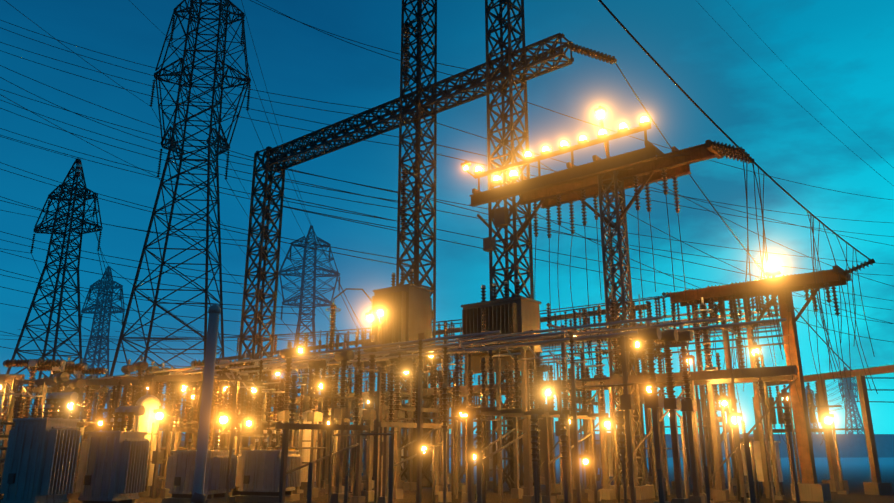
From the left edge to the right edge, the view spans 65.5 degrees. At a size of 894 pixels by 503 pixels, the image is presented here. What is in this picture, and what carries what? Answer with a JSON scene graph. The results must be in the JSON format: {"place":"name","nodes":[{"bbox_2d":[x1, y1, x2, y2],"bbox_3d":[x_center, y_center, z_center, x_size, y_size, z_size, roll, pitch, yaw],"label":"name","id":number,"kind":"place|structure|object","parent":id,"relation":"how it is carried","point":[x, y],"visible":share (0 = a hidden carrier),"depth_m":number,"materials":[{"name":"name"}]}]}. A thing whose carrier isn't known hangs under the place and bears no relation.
{"place":"outdoors","nodes":[
{"label":"outdoors","id":0,"kind":"place"},
{"bbox_2d":[236,146,284,454],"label":"portal column","id":1,"kind":"structure","parent":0,"point":[262,272],"depth_m":37.71,"materials":[{"name":"grey metal"}]},
{"bbox_2d":[262,22,616,240],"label":"portal beam","id":2,"kind":"structure","parent":1,"relation":"on","point":[543,57],"depth_m":32.02,"materials":[{"name":"grey metal"}]},
{"bbox_2d":[0,457,893,502],"bbox_3d":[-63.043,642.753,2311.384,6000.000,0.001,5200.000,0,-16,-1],"label":"ground","id":3,"kind":"structure","parent":0,"point":[856,473],"depth_m":26.35,"materials":[{"name":"grey gravel"}]},
{"bbox_2d":[0,158,102,445],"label":"pylon","id":4,"kind":"object","parent":3,"relation":"on","point":[73,208],"visible":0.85,"depth_m":81.58,"materials":[{"name":"metal"}]},
{"bbox_2d":[0,0,893,414],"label":"conductors","id":5,"kind":"object","parent":4,"relation":"on","point":[706,200],"visible":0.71,"depth_m":45.41,"materials":[{"name":"metal"}]},
{"bbox_2d":[81,266,124,430],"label":"pylon","id":6,"kind":"object","parent":3,"relation":"on","point":[100,283],"visible":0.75,"depth_m":124.51,"materials":[{"name":"metal"}]},
{"bbox_2d":[0,392,318,502],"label":"transformers","id":7,"kind":"object","parent":3,"relation":"on","point":[115,465],"visible":0.88,"depth_m":18.11,"materials":[{"name":"metal"}]},
{"bbox_2d":[102,0,250,442],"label":"pylon","id":8,"kind":"object","parent":3,"relation":"on","point":[212,106],"visible":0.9,"depth_m":64.27,"materials":[{"name":"metal"}]},
{"bbox_2d":[190,305,220,502],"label":"pole","id":9,"kind":"object","parent":3,"relation":"on","point":[199,495],"visible":1,"depth_m":4.93,"materials":[{"name":"grey metal"}]},
{"bbox_2d":[278,226,340,408],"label":"pylon","id":10,"kind":"object","parent":3,"relation":"on","point":[313,296],"visible":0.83,"depth_m":113.99,"materials":[{"name":"metal"}]},
{"bbox_2d":[0,269,796,502],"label":"electrical substation","id":11,"kind":"object","parent":3,"relation":"on","point":[400,317],"visible":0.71,"depth_m":24.54,"materials":[{"name":"metal"}]},
{"bbox_2d":[0,376,799,502],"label":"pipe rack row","id":12,"kind":"object","parent":3,"relation":"on","point":[534,419],"visible":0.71,"depth_m":14.95,"materials":[{"name":"metal"}]},
{"bbox_2d":[393,0,436,487],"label":"mast","id":13,"kind":"object","parent":3,"relation":"on","point":[418,207],"visible":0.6,"depth_m":31.69,"materials":[{"name":"metal"}]},
{"bbox_2d":[4,163,877,502],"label":"jumpers","id":14,"kind":"object","parent":3,"relation":"on","point":[626,401],"visible":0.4,"depth_m":21.59,"materials":[{"name":"metal"}]},
{"bbox_2d":[40,329,848,502],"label":"yard lamp poles","id":15,"kind":"object","parent":3,"relation":"on","point":[722,399],"visible":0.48,"depth_m":22.64,"materials":[{"name":"metal"}]},
{"bbox_2d":[485,0,540,493],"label":"mast","id":16,"kind":"object","parent":3,"relation":"on","point":[512,154],"visible":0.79,"depth_m":28.39,"materials":[{"name":"metal"}]},
{"bbox_2d":[461,106,763,499],"bbox_3d":[5.580,1.482,24.731,11.073,13.885,2.500,-12,-20,37],"label":"gantry","id":17,"kind":"object","parent":3,"relation":"on","point":[642,168],"visible":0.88,"depth_m":24.84,"materials":[{"name":"metal"}]},
{"bbox_2d":[670,259,875,501],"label":"gantry","id":18,"kind":"structure","parent":3,"relation":"on","point":[810,488],"depth_m":23.02,"materials":[{"name":"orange metal"}]},
{"bbox_2d":[805,386,820,433],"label":"pylon","id":19,"kind":"object","parent":3,"relation":"on","point":[814,399],"visible":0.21,"depth_m":554.39,"materials":[{"name":"metal"}]},
{"bbox_2d":[762,365,893,494],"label":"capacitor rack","id":20,"kind":"object","parent":3,"relation":"on","point":[876,486],"visible":0.6,"depth_m":25.89,"materials":[{"name":"metal"}]},
{"bbox_2d":[838,367,864,433],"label":"pylon","id":21,"kind":"object","parent":3,"relation":"on","point":[852,396],"visible":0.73,"depth_m":416.24,"materials":[{"name":"metal"}]},
{"bbox_2d":[0,432,893,457],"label":"boundary wall","id":22,"kind":"structure","parent":0,"point":[851,445],"depth_m":92.50,"materials":[{"name":"grey concrete"}]},
{"bbox_2d":[0,0,893,433],"label":"sky","id":23,"kind":"structure","parent":0,"point":[842,51],"materials":[{"name":"blue"}]}
]}

